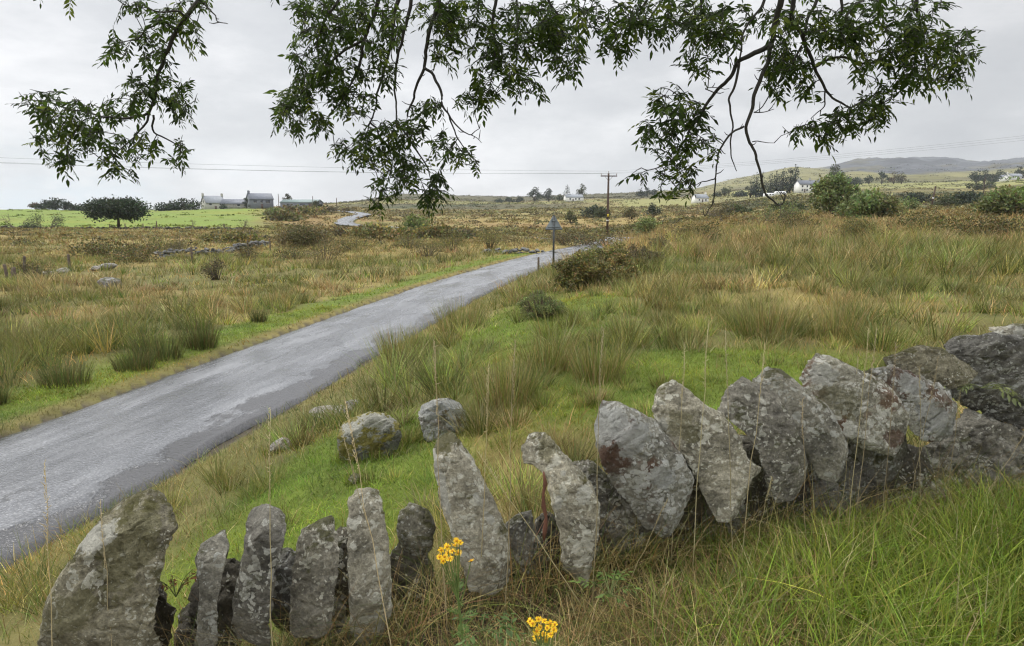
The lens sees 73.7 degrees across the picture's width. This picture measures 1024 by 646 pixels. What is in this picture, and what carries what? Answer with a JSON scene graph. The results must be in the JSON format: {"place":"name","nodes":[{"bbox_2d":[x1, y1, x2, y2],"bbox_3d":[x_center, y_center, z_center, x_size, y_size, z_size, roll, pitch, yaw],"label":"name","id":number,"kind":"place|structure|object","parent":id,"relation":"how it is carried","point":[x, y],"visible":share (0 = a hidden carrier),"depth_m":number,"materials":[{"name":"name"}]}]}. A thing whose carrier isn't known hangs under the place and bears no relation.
{"place":"outdoors","nodes":[
{"label":"outdoors","id":0,"kind":"place"},
{"bbox_2d":[0,210,628,569],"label":"road","id":1,"kind":"structure","parent":0,"point":[94,454],"depth_m":8.69,"materials":[{"name":"asphalt"}]},
{"bbox_2d":[0,179,1023,645],"bbox_3d":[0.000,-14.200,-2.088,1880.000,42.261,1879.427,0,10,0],"label":"ground","id":2,"kind":"structure","parent":0,"point":[200,217],"depth_m":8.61,"materials":[{"name":"plant"}]},
{"bbox_2d":[8,257,58,279],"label":"gorse bush","id":3,"kind":"object","parent":2,"relation":"on","point":[31,268],"visible":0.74,"depth_m":26.91,"materials":[{"name":"green plant"}]},
{"bbox_2d":[26,352,106,388],"bbox_3d":[-6.692,0.701,10.096,1.207,0.532,0.946,-1,10,-8],"label":"rush clump","id":4,"kind":"object","parent":2,"relation":"on","point":[57,378],"visible":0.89,"depth_m":10.07,"materials":[{"name":"green plant"}]},
{"bbox_2d":[65,235,151,257],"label":"gorse bush","id":5,"kind":"object","parent":2,"relation":"on","point":[99,251],"visible":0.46,"depth_m":42.91,"materials":[{"name":"green plant"}]},
{"bbox_2d":[78,194,152,226],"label":"hawthorn tree","id":6,"kind":"object","parent":2,"relation":"on","point":[130,209],"visible":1,"depth_m":104.10,"materials":[{"name":"green plant"}]},
{"bbox_2d":[0,225,253,229],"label":"field wall","id":7,"kind":"structure","parent":2,"relation":"on","point":[189,227],"depth_m":104.31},
{"bbox_2d":[95,241,163,264],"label":"gorse bush","id":8,"kind":"object","parent":2,"relation":"on","point":[141,257],"visible":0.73,"depth_m":35.61,"materials":[{"name":"green plant"}]},
{"bbox_2d":[101,342,160,372],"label":"rush clump","id":9,"kind":"object","parent":2,"relation":"on","point":[129,364],"visible":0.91,"depth_m":10.97,"materials":[{"name":"green plant"}]},
{"bbox_2d":[114,317,198,362],"bbox_3d":[-6.123,0.318,11.660,1.309,0.709,1.242,-7,12,-37],"label":"rush clump","id":10,"kind":"object","parent":2,"relation":"on","point":[168,352],"visible":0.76,"depth_m":11.73,"materials":[{"name":"green plant"}]},
{"bbox_2d":[154,582,176,645],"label":"packing stone","id":11,"kind":"object","parent":2,"relation":"on","point":[165,611],"visible":0.28,"depth_m":2.54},
{"bbox_2d":[174,602,196,645],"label":"footing stone","id":12,"kind":"object","parent":2,"relation":"on","point":[186,624],"visible":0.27,"depth_m":2.69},
{"bbox_2d":[188,558,241,645],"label":"packing stone","id":13,"kind":"object","parent":12,"relation":"on","point":[230,574],"visible":0.28,"depth_m":2.65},
{"bbox_2d":[165,310,224,349],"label":"rush clump","id":14,"kind":"object","parent":2,"relation":"on","point":[199,339],"visible":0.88,"depth_m":12.57,"materials":[{"name":"green plant"}]},
{"bbox_2d":[153,240,268,258],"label":"drystone wall","id":15,"kind":"structure","parent":2,"relation":"on","point":[178,251],"depth_m":42.88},
{"bbox_2d":[200,193,222,208],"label":"house","id":16,"kind":"structure","parent":2,"relation":"on","point":[210,202],"depth_m":336.97,"materials":[{"name":"paint"}]},
{"bbox_2d":[200,255,227,279],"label":"gorse bush","id":17,"kind":"object","parent":2,"relation":"on","point":[212,271],"visible":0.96,"depth_m":26.01,"materials":[{"name":"green plant"}]},
{"bbox_2d":[211,230,263,243],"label":"gorse bush","id":18,"kind":"object","parent":2,"relation":"on","point":[236,236],"visible":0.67,"depth_m":57.47,"materials":[{"name":"green plant"}]},
{"bbox_2d":[246,191,273,208],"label":"house","id":19,"kind":"structure","parent":2,"relation":"on","point":[260,200],"depth_m":302.29,"materials":[{"name":"stone"}]},
{"bbox_2d":[271,547,295,633],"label":"packing stone","id":20,"kind":"object","parent":2,"relation":"on","point":[283,574],"visible":0.27,"depth_m":2.73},
{"bbox_2d":[261,208,306,221],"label":"scrub bush","id":21,"kind":"object","parent":2,"relation":"on","point":[277,215],"visible":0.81,"depth_m":166.16,"materials":[{"name":"green plant"}]},
{"bbox_2d":[279,199,323,207],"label":"barn","id":22,"kind":"structure","parent":2,"relation":"on","point":[300,202],"depth_m":302.16,"materials":[{"name":"metal"}]},
{"bbox_2d":[272,218,339,247],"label":"willow bush","id":23,"kind":"object","parent":2,"relation":"on","point":[308,235],"visible":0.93,"depth_m":46.23,"materials":[{"name":"green plant"}]},
{"bbox_2d":[299,238,346,262],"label":"gorse bush","id":24,"kind":"object","parent":2,"relation":"on","point":[324,252],"visible":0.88,"depth_m":35.97,"materials":[{"name":"green plant"}]},
{"bbox_2d":[303,595,351,645],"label":"footing stone","id":25,"kind":"object","parent":2,"relation":"on","point":[343,620],"visible":0.23,"depth_m":2.79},
{"bbox_2d":[334,526,349,616],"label":"packing stone","id":26,"kind":"object","parent":25,"relation":"on","point":[341,531],"visible":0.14,"depth_m":2.80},
{"bbox_2d":[330,233,380,253],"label":"gorse bush","id":27,"kind":"object","parent":2,"relation":"on","point":[348,246],"visible":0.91,"depth_m":42.61,"materials":[{"name":"green plant"}]},
{"bbox_2d":[342,220,394,239],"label":"gorse bush","id":28,"kind":"object","parent":2,"relation":"on","point":[376,229],"visible":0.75,"depth_m":74.07,"materials":[{"name":"green plant"}]},
{"bbox_2d":[257,398,481,486],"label":"grass","id":29,"kind":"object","parent":2,"relation":"on","point":[369,455],"visible":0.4,"depth_m":5.53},
{"bbox_2d":[337,411,401,462],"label":"boulder","id":30,"kind":"object","parent":2,"relation":"on","point":[375,431],"visible":0.77,"depth_m":5.47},
{"bbox_2d":[347,487,392,645],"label":"wall stone","id":31,"kind":"object","parent":2,"relation":"on","point":[362,570],"visible":0.88,"depth_m":2.60,"materials":[{"name":"stone"}]},
{"bbox_2d":[364,323,431,359],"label":"rush clump","id":32,"kind":"object","parent":2,"relation":"on","point":[400,341],"visible":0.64,"depth_m":11.49,"materials":[{"name":"green plant"}]},
{"bbox_2d":[383,224,417,240],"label":"gorse bush","id":33,"kind":"object","parent":2,"relation":"on","point":[394,232],"visible":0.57,"depth_m":72.56,"materials":[{"name":"green plant"}]},
{"bbox_2d":[390,542,435,614],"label":"packing stone","id":34,"kind":"object","parent":2,"relation":"on","point":[409,565],"visible":0.27,"depth_m":2.90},
{"bbox_2d":[396,502,435,557],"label":"wall stone","id":35,"kind":"object","parent":34,"relation":"on","point":[416,522],"visible":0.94,"depth_m":2.86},
{"bbox_2d":[400,213,433,229],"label":"willow bush","id":36,"kind":"object","parent":2,"relation":"on","point":[413,221],"visible":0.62,"depth_m":82.46,"materials":[{"name":"green plant"}]},
{"bbox_2d":[406,238,447,257],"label":"gorse bush","id":37,"kind":"object","parent":2,"relation":"on","point":[431,250],"visible":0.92,"depth_m":37.79,"materials":[{"name":"green plant"}]},
{"bbox_2d":[411,221,464,239],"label":"gorse bush","id":38,"kind":"object","parent":2,"relation":"on","point":[430,231],"visible":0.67,"depth_m":70.34,"materials":[{"name":"green plant"}]},
{"bbox_2d":[418,398,468,441],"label":"boulder","id":39,"kind":"object","parent":2,"relation":"on","point":[428,417],"visible":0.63,"depth_m":5.78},
{"bbox_2d":[433,226,466,250],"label":"gorse bush","id":40,"kind":"object","parent":2,"relation":"on","point":[455,241],"visible":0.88,"depth_m":41.53,"materials":[{"name":"green plant"}]},
{"bbox_2d":[436,537,478,645],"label":"ragwort plant","id":41,"kind":"object","parent":2,"relation":"on","point":[457,582],"visible":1,"depth_m":2.27,"materials":[{"name":"green plant"}]},
{"bbox_2d":[429,294,495,334],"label":"rush clump","id":42,"kind":"object","parent":2,"relation":"on","point":[456,320],"visible":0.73,"depth_m":12.78,"materials":[{"name":"green plant"}]},
{"bbox_2d":[433,432,510,594],"bbox_3d":[-0.166,0.786,2.805,0.320,0.660,0.202,0,10,0],"label":"wall stone","id":43,"kind":"object","parent":2,"relation":"on","point":[461,482],"visible":0.93,"depth_m":2.74,"materials":[{"name":"stone"}]},
{"bbox_2d":[476,226,508,248],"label":"gorse bush","id":44,"kind":"object","parent":2,"relation":"on","point":[488,237],"visible":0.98,"depth_m":42.45,"materials":[{"name":"green plant"}]},
{"bbox_2d":[10,0,985,221],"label":"ash tree","id":45,"kind":"object","parent":2,"relation":"on","point":[548,25],"visible":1,"depth_m":4.07,"materials":[{"name":"green plant"}]},
{"bbox_2d":[447,336,575,412],"bbox_3d":[-0.034,0.470,6.008,0.966,0.669,1.092,-7,12,-37],"label":"rush clump","id":46,"kind":"object","parent":2,"relation":"on","point":[503,386],"visible":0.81,"depth_m":6.03,"materials":[{"name":"green plant"}]},
{"bbox_2d":[12,431,1023,645],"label":"dead grass","id":47,"kind":"structure","parent":2,"relation":"on","point":[607,561],"depth_m":2.83,"materials":[{"name":"plant"}]},
{"bbox_2d":[37,488,177,645],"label":"wall stone","id":48,"kind":"object","parent":47,"relation":"on","point":[139,530],"visible":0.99,"depth_m":2.27,"materials":[{"name":"stone"}]},
{"bbox_2d":[194,529,229,645],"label":"wall stone","id":49,"kind":"object","parent":47,"relation":"on","point":[211,557],"visible":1,"depth_m":2.42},
{"bbox_2d":[232,504,285,645],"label":"wall stone","id":50,"kind":"object","parent":47,"relation":"on","point":[251,598],"visible":0.98,"depth_m":2.43,"materials":[{"name":"stone"}]},
{"bbox_2d":[289,515,339,638],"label":"wall stone","id":51,"kind":"object","parent":47,"relation":"on","point":[315,572],"visible":0.98,"depth_m":2.56,"materials":[{"name":"stone"}]},
{"bbox_2d":[452,610,526,645],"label":"thistle plant","id":52,"kind":"object","parent":47,"relation":"on","point":[508,632],"visible":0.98,"depth_m":2.26,"materials":[{"name":"green plant"}]},
{"bbox_2d":[541,471,547,540],"bbox_3d":[0.130,0.735,2.738,0.025,0.277,0.047,0,10,0],"label":"stick","id":53,"kind":"object","parent":47,"relation":"on","point":[545,524],"visible":1,"depth_m":2.73,"materials":[{"name":"wood"}]},
{"bbox_2d":[569,567,641,606],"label":"nettle plant","id":54,"kind":"object","parent":47,"relation":"on","point":[617,579],"visible":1,"depth_m":2.53,"materials":[{"name":"green plant"}]},
{"bbox_2d":[594,400,693,537],"bbox_3d":[0.586,0.648,3.011,0.454,0.619,0.215,0,10,0],"label":"wall stone","id":55,"kind":"object","parent":47,"relation":"on","point":[644,465],"visible":0.98,"depth_m":2.94,"materials":[{"name":"stone"}]},
{"bbox_2d":[652,380,761,522],"bbox_3d":[0.897,0.578,3.110,0.528,0.628,0.226,0,10,0],"label":"wall stone","id":56,"kind":"object","parent":47,"relation":"on","point":[716,460],"visible":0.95,"depth_m":3.06,"materials":[{"name":"stone"}]},
{"bbox_2d":[717,376,807,502],"bbox_3d":[1.184,0.553,3.236,0.453,0.580,0.196,0,10,0],"label":"wall stone","id":57,"kind":"object","parent":47,"relation":"on","point":[778,446],"visible":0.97,"depth_m":3.18,"materials":[{"name":"stone"}]},
{"bbox_2d":[752,367,847,482],"bbox_3d":[1.418,0.499,3.336,0.484,0.552,0.178,0,10,0],"label":"wall stone","id":58,"kind":"object","parent":57,"relation":"on","point":[825,444],"visible":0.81,"depth_m":3.28,"materials":[{"name":"stone"}]},
{"bbox_2d":[799,353,909,456],"bbox_3d":[1.728,0.414,3.442,0.600,0.520,0.192,0,10,0],"label":"wall stone","id":59,"kind":"object","parent":58,"relation":"on","point":[833,384],"visible":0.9,"depth_m":3.38,"materials":[{"name":"stone"}]},
{"bbox_2d":[864,364,956,442],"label":"wall stone","id":60,"kind":"object","parent":47,"relation":"on","point":[939,423],"visible":0.79,"depth_m":3.52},
{"bbox_2d":[505,510,533,575],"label":"wall stone","id":61,"kind":"object","parent":2,"relation":"on","point":[517,539],"visible":0.82,"depth_m":2.94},
{"bbox_2d":[509,543,543,581],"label":"packing stone","id":62,"kind":"object","parent":2,"relation":"on","point":[534,553],"visible":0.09,"depth_m":3.07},
{"bbox_2d":[40,320,1022,645],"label":"seeding stalks","id":63,"kind":"object","parent":2,"relation":"on","point":[598,430],"visible":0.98,"depth_m":2.71,"materials":[{"name":"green plant"}]},
{"bbox_2d":[515,289,567,318],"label":"gorse bush","id":64,"kind":"object","parent":2,"relation":"on","point":[547,303],"visible":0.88,"depth_m":11.81,"materials":[{"name":"green plant"}]},
{"bbox_2d":[527,616,557,645],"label":"ragwort plant","id":65,"kind":"object","parent":2,"relation":"on","point":[536,630],"visible":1,"depth_m":2.24,"materials":[{"name":"yellow plant"}]},
{"bbox_2d":[505,322,581,375],"bbox_3d":[0.369,0.270,7.126,0.954,0.557,0.826,-9,13,-41],"label":"rush clump","id":66,"kind":"object","parent":2,"relation":"on","point":[556,359],"visible":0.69,"depth_m":7.07,"materials":[{"name":"green plant"}]},
{"bbox_2d":[533,511,561,575],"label":"packing stone","id":67,"kind":"object","parent":2,"relation":"on","point":[540,520],"visible":0.36,"depth_m":3.11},
{"bbox_2d":[521,432,599,585],"bbox_3d":[0.204,0.791,2.908,0.344,0.636,0.188,1,10,6],"label":"wall stone","id":68,"kind":"object","parent":2,"relation":"on","point":[571,491],"visible":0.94,"depth_m":2.84,"materials":[{"name":"stone"}]},
{"bbox_2d":[559,229,627,246],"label":"gorse bush","id":69,"kind":"object","parent":2,"relation":"on","point":[592,240],"visible":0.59,"depth_m":45.51,"materials":[{"name":"green plant"}]},
{"bbox_2d":[548,246,640,290],"bbox_3d":[1.861,-1.242,15.429,2.187,1.007,2.086,0,10,0],"label":"gorse bush","id":70,"kind":"object","parent":2,"relation":"on","point":[577,268],"visible":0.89,"depth_m":14.90,"materials":[{"name":"green plant"}]},
{"bbox_2d":[558,326,644,385],"bbox_3d":[0.895,0.343,6.662,1.064,0.574,0.888,0,10,0],"label":"rush clump","id":71,"kind":"object","parent":2,"relation":"on","point":[594,366],"visible":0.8,"depth_m":6.69,"materials":[{"name":"green plant"}]},
{"bbox_2d":[573,459,653,562],"bbox_3d":[0.481,0.904,3.189,0.389,0.534,0.196,0,10,0],"label":"wall stone","id":72,"kind":"object","parent":2,"relation":"on","point":[600,481],"visible":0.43,"depth_m":3.12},
{"bbox_2d":[586,239,650,273],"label":"gorse bush","id":73,"kind":"object","parent":2,"relation":"on","point":[603,255],"visible":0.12,"depth_m":17.26,"materials":[{"name":"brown plant"}]},
{"bbox_2d":[624,243,666,264],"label":"gorse bush","id":74,"kind":"object","parent":2,"relation":"on","point":[633,251],"visible":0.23,"depth_m":18.16,"materials":[{"name":"green plant"}]},
{"bbox_2d":[632,215,661,234],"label":"willow bush","id":75,"kind":"object","parent":2,"relation":"on","point":[648,224],"visible":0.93,"depth_m":60.84,"materials":[{"name":"green plant"}]},
{"bbox_2d":[316,462,1023,645],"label":"long grass","id":76,"kind":"structure","parent":2,"relation":"on","point":[965,567],"depth_m":2.79,"materials":[{"name":"plant"}]},
{"bbox_2d":[667,319,708,348],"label":"rush clump","id":77,"kind":"object","parent":2,"relation":"on","point":[694,331],"visible":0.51,"depth_m":8.09,"materials":[{"name":"green plant"}]},
{"bbox_2d":[670,518,721,543],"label":"footing stone","id":78,"kind":"object","parent":2,"relation":"on","point":[710,520],"visible":0.05,"depth_m":3.35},
{"bbox_2d":[674,456,706,533],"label":"footing stone","id":79,"kind":"object","parent":78,"relation":"on","point":[700,508],"visible":0.2,"depth_m":3.27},
{"bbox_2d":[702,503,745,539],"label":"packing stone","id":80,"kind":"object","parent":78,"relation":"on","point":[742,510],"visible":0.12,"depth_m":3.36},
{"bbox_2d":[669,219,723,238],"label":"gorse bush","id":81,"kind":"object","parent":2,"relation":"on","point":[707,230],"visible":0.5,"depth_m":33.26,"materials":[{"name":"green plant"}]},
{"bbox_2d":[740,505,756,532],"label":"footing stone","id":82,"kind":"object","parent":2,"relation":"on","point":[750,516],"visible":0.06,"depth_m":3.44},
{"bbox_2d":[740,435,763,504],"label":"footing stone","id":83,"kind":"object","parent":82,"relation":"on","point":[748,445],"visible":0.19,"depth_m":3.37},
{"bbox_2d":[744,473,774,529],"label":"packing stone","id":84,"kind":"object","parent":2,"relation":"on","point":[760,491],"visible":0.14,"depth_m":3.44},
{"bbox_2d":[722,288,818,338],"bbox_3d":[3.146,-0.121,8.342,1.176,0.671,1.190,3,10,18],"label":"rush clump","id":85,"kind":"object","parent":2,"relation":"on","point":[763,320],"visible":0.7,"depth_m":8.31,"materials":[{"name":"green plant"}]},
{"bbox_2d":[747,199,803,221],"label":"thorn bush","id":86,"kind":"object","parent":2,"relation":"on","point":[783,213],"visible":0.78,"depth_m":58.22,"materials":[{"name":"green plant"}]},
{"bbox_2d":[772,503,801,528],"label":"footing stone","id":87,"kind":"object","parent":2,"relation":"on","point":[776,505],"visible":0.03,"depth_m":3.55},
{"bbox_2d":[778,471,817,525],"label":"packing stone","id":88,"kind":"object","parent":87,"relation":"on","point":[801,492],"visible":0.16,"depth_m":3.56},
{"bbox_2d":[768,209,821,228],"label":"gorse bush","id":89,"kind":"object","parent":2,"relation":"on","point":[805,218],"visible":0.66,"depth_m":39.44,"materials":[{"name":"green plant"}]},
{"bbox_2d":[794,178,819,192],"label":"house","id":90,"kind":"structure","parent":2,"relation":"on","point":[802,186],"depth_m":389.27,"materials":[{"name":"paint"}]},
{"bbox_2d":[807,480,849,526],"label":"footing stone","id":91,"kind":"object","parent":2,"relation":"on","point":[828,485],"visible":0.31,"depth_m":3.57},
{"bbox_2d":[806,171,864,213],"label":"willow bush","id":92,"kind":"object","parent":2,"relation":"on","point":[830,192],"visible":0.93,"depth_m":75.55,"materials":[{"name":"green plant"}]},
{"bbox_2d":[793,285,891,343],"bbox_3d":[3.945,-0.098,8.357,1.328,0.714,1.158,0,10,0],"label":"rush clump","id":93,"kind":"object","parent":2,"relation":"on","point":[833,324],"visible":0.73,"depth_m":8.34,"materials":[{"name":"green plant"}]},
{"bbox_2d":[829,214,883,239],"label":"gorse bush","id":94,"kind":"object","parent":2,"relation":"on","point":[853,225],"visible":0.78,"depth_m":25.55,"materials":[{"name":"green plant"}]},
{"bbox_2d":[837,453,883,504],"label":"packing stone","id":95,"kind":"object","parent":2,"relation":"on","point":[868,474],"visible":0.26,"depth_m":3.65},
{"bbox_2d":[849,495,884,518],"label":"footing stone","id":96,"kind":"object","parent":2,"relation":"on","point":[866,505],"visible":0.02,"depth_m":3.70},
{"bbox_2d":[845,435,907,486],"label":"footing stone","id":97,"kind":"object","parent":96,"relation":"on","point":[869,457],"visible":0.36,"depth_m":3.65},
{"bbox_2d":[885,444,934,498],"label":"packing stone","id":98,"kind":"object","parent":96,"relation":"on","point":[910,459],"visible":0.2,"depth_m":3.76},
{"bbox_2d":[832,187,909,219],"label":"willow bush","id":99,"kind":"object","parent":2,"relation":"on","point":[868,203],"visible":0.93,"depth_m":65.34,"materials":[{"name":"green plant"}]},
{"bbox_2d":[886,471,946,513],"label":"footing stone","id":100,"kind":"object","parent":2,"relation":"on","point":[939,476],"visible":0.15,"depth_m":3.75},
{"bbox_2d":[883,206,969,232],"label":"gorse bush","id":101,"kind":"object","parent":2,"relation":"on","point":[913,219],"visible":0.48,"depth_m":33.28,"materials":[{"name":"green plant"}]},
{"bbox_2d":[942,190,985,204],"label":"bush","id":102,"kind":"object","parent":2,"relation":"on","point":[968,197],"visible":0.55,"depth_m":165.38,"materials":[{"name":"green plant"}]},
{"bbox_2d":[919,408,1023,497],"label":"wall boulder","id":103,"kind":"object","parent":2,"relation":"on","point":[981,428],"depth_m":3.88,"materials":[{"name":"stone"}]},
{"bbox_2d":[943,332,1023,428],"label":"wall boulder","id":104,"kind":"object","parent":103,"relation":"on","point":[989,357],"depth_m":3.89,"materials":[{"name":"stone"}]},
{"bbox_2d":[883,345,977,388],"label":"wall stone","id":105,"kind":"object","parent":104,"relation":"on","point":[953,371],"visible":0.84,"depth_m":3.67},
{"bbox_2d":[956,382,1022,406],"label":"bramble sprig","id":106,"kind":"object","parent":104,"relation":"on","point":[1001,389],"visible":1,"depth_m":3.50,"materials":[{"name":"green plant"}]},
{"bbox_2d":[989,323,1023,335],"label":"wall boulder","id":107,"kind":"object","parent":104,"relation":"on","point":[1015,328],"depth_m":4.06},
{"bbox_2d":[932,210,1023,236],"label":"gorse bush","id":108,"kind":"object","parent":2,"relation":"on","point":[1000,227],"visible":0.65,"depth_m":29.15,"materials":[{"name":"green plant"}]},
{"bbox_2d":[967,184,1023,215],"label":"willow bush","id":109,"kind":"object","parent":2,"relation":"on","point":[1003,199],"visible":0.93,"depth_m":61.91,"materials":[{"name":"green plant"}]},
{"bbox_2d":[0,0,1023,209],"label":"sky","id":110,"kind":"structure","parent":0,"point":[584,129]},
{"bbox_2d":[149,157,1023,209],"bbox_3d":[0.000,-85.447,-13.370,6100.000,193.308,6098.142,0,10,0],"label":"hills","id":111,"kind":"structure","parent":0,"point":[866,165],"depth_m":1310.43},
{"bbox_2d":[0,163,1023,255],"bbox_3d":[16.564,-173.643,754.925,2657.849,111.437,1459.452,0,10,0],"label":"moor heather","id":112,"kind":"object","parent":111,"relation":"on","point":[680,211],"visible":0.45,"depth_m":143.09,"materials":[{"name":"plant"}]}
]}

